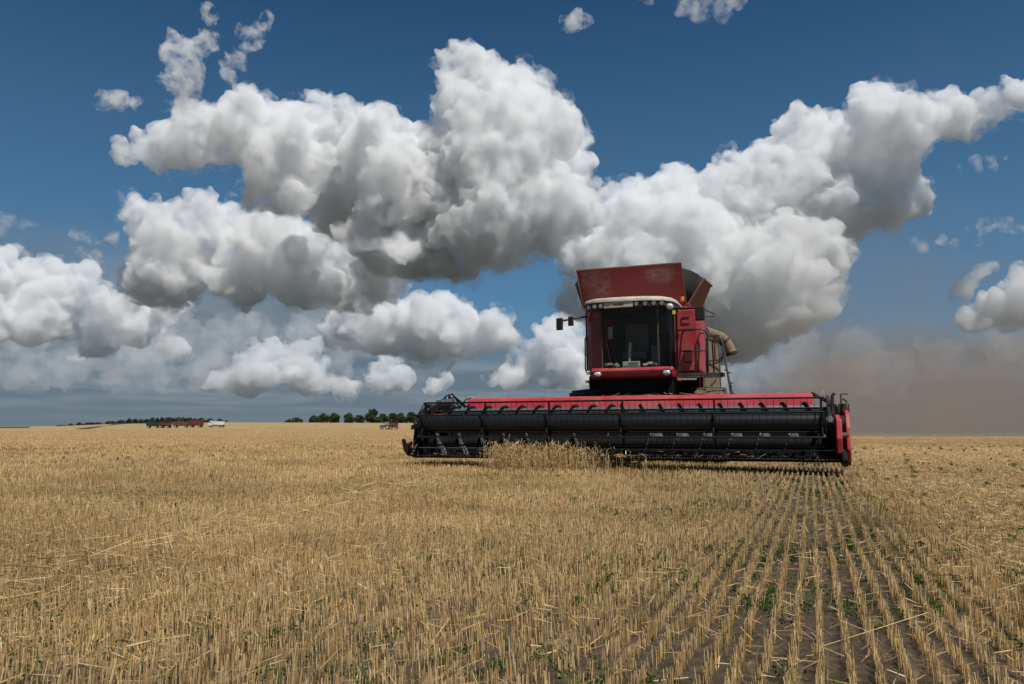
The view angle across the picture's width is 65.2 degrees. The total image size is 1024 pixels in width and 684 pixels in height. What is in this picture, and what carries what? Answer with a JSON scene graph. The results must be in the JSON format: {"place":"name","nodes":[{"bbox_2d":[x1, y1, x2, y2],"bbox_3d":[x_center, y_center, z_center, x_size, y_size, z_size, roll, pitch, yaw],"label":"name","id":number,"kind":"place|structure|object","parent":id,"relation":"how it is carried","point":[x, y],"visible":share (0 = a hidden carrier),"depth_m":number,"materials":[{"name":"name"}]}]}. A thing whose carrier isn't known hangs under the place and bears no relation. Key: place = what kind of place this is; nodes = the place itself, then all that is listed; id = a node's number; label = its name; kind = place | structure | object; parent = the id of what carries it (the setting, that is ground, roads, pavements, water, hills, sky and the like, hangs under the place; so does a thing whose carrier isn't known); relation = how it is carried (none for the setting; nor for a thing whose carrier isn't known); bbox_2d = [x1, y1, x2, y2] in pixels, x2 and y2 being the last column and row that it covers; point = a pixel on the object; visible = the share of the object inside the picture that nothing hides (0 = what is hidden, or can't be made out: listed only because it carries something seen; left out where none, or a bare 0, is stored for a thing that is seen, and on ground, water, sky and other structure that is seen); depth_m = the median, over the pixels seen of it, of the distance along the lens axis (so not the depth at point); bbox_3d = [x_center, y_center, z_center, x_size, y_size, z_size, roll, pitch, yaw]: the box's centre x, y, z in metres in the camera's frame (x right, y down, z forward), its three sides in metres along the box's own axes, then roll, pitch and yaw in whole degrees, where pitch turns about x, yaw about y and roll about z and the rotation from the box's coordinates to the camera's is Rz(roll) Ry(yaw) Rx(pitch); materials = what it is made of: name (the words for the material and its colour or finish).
{"place":"outdoors","nodes":[
{"label":"outdoors","id":0,"kind":"place"},
{"bbox_2d":[75,423,125,428],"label":"field","id":1,"kind":"structure","parent":0,"point":[96,426],"depth_m":363.19,"materials":[{"name":"beige plant"}]},
{"bbox_2d":[0,422,1023,683],"bbox_3d":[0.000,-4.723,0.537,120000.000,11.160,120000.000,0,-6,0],"label":"ground","id":2,"kind":"structure","parent":0,"point":[916,662],"depth_m":3.69,"materials":[{"name":"soil"}]},
{"bbox_2d":[57,417,226,425],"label":"treeline","id":3,"kind":"object","parent":2,"relation":"on","point":[152,419],"visible":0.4,"depth_m":1078.94,"materials":[{"name":"green plant"}]},
{"bbox_2d":[146,422,158,427],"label":"grain trailer","id":4,"kind":"object","parent":2,"relation":"on","point":[150,424],"visible":0.9,"depth_m":327.16,"materials":[{"name":"green paint"}]},
{"bbox_2d":[159,422,172,427],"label":"grain trailer","id":5,"kind":"object","parent":2,"relation":"on","point":[164,424],"visible":0.99,"depth_m":327.16,"materials":[{"name":"red paint"}]},
{"bbox_2d":[173,422,189,427],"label":"grain trailer","id":6,"kind":"object","parent":2,"relation":"on","point":[184,424],"visible":1,"depth_m":337.23,"materials":[{"name":"red paint"}]},
{"bbox_2d":[189,420,203,426],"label":"grain trailer","id":7,"kind":"object","parent":2,"relation":"on","point":[198,423],"visible":0.96,"depth_m":342.13,"materials":[{"name":"red paint"}]},
{"bbox_2d":[208,421,224,426],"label":"truck","id":8,"kind":"object","parent":2,"relation":"on","point":[216,423],"visible":0.95,"depth_m":342.16,"materials":[{"name":"white paint"}]},
{"bbox_2d":[290,417,302,422],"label":"tree","id":9,"kind":"object","parent":2,"relation":"on","point":[296,420],"visible":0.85,"depth_m":892.23,"materials":[{"name":"green plant"}]},
{"bbox_2d":[308,415,318,422],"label":"tree","id":10,"kind":"object","parent":2,"relation":"on","point":[313,419],"visible":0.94,"depth_m":892.40,"materials":[{"name":"green plant"}]},
{"bbox_2d":[317,413,329,422],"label":"tree","id":11,"kind":"object","parent":2,"relation":"on","point":[323,418],"visible":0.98,"depth_m":872.90,"materials":[{"name":"green plant"}]},
{"bbox_2d":[329,413,339,422],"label":"tree","id":12,"kind":"object","parent":2,"relation":"on","point":[334,417],"visible":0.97,"depth_m":878.63,"materials":[{"name":"green plant"}]},
{"bbox_2d":[343,412,354,422],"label":"tree","id":13,"kind":"object","parent":2,"relation":"on","point":[348,418],"visible":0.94,"depth_m":873.19,"materials":[{"name":"green plant"}]},
{"bbox_2d":[353,415,364,422],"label":"tree","id":14,"kind":"object","parent":2,"relation":"on","point":[359,418],"visible":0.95,"depth_m":874.00,"materials":[{"name":"green plant"}]},
{"bbox_2d":[364,408,381,422],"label":"tree","id":15,"kind":"object","parent":2,"relation":"on","point":[371,415],"visible":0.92,"depth_m":862.04,"materials":[{"name":"green plant"}]},
{"bbox_2d":[380,413,388,422],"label":"tree","id":16,"kind":"object","parent":2,"relation":"on","point":[383,417],"visible":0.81,"depth_m":873.48,"materials":[{"name":"green plant"}]},
{"bbox_2d":[380,422,388,428],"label":"tractor","id":17,"kind":"object","parent":2,"relation":"on","point":[385,426],"visible":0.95,"depth_m":297.36,"materials":[{"name":"blue paint"}]},
{"bbox_2d":[387,413,396,422],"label":"tree","id":18,"kind":"object","parent":2,"relation":"on","point":[392,418],"visible":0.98,"depth_m":871.59,"materials":[{"name":"green plant"}]},
{"bbox_2d":[389,423,399,428],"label":"grain trailer","id":19,"kind":"object","parent":2,"relation":"on","point":[391,425],"visible":0.96,"depth_m":297.24,"materials":[{"name":"red paint"}]},
{"bbox_2d":[396,413,407,422],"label":"tree","id":20,"kind":"object","parent":2,"relation":"on","point":[400,417],"visible":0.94,"depth_m":872.46,"materials":[{"name":"green plant"}]},
{"bbox_2d":[404,411,416,422],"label":"tree","id":21,"kind":"object","parent":2,"relation":"on","point":[411,417],"visible":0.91,"depth_m":871.72,"materials":[{"name":"green plant"}]},
{"bbox_2d":[0,428,1023,683],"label":"stubble","id":22,"kind":"object","parent":2,"relation":"on","point":[430,514],"visible":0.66,"depth_m":4.92,"materials":[{"name":"beige plant"}]},
{"bbox_2d":[0,443,1023,683],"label":"weeds","id":23,"kind":"object","parent":2,"relation":"on","point":[766,604],"visible":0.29,"depth_m":4.24,"materials":[{"name":"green plant"}]},
{"bbox_2d":[0,443,1023,683],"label":"loose straw","id":24,"kind":"object","parent":2,"relation":"on","point":[454,472],"visible":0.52,"depth_m":8.82,"materials":[{"name":"beige plant"}]},
{"bbox_2d":[479,435,646,474],"bbox_3d":[1.101,2.331,16.444,3.544,0.870,1.988,-2,-7,20],"label":"standing wheat","id":25,"kind":"object","parent":2,"relation":"on","point":[549,458],"visible":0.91,"depth_m":16.14,"materials":[{"name":"plant"}]},
{"bbox_2d":[402,262,851,466],"bbox_3d":[3.538,0.606,20.904,9.300,5.121,10.230,-2,-7,20],"label":"combine harvester","id":26,"kind":"object","parent":2,"relation":"on","point":[655,390],"visible":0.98,"depth_m":17.85,"materials":[{"name":"red metal"}]},
{"bbox_2d":[0,0,1023,432],"label":"sky","id":27,"kind":"structure","parent":0,"point":[229,210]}
]}

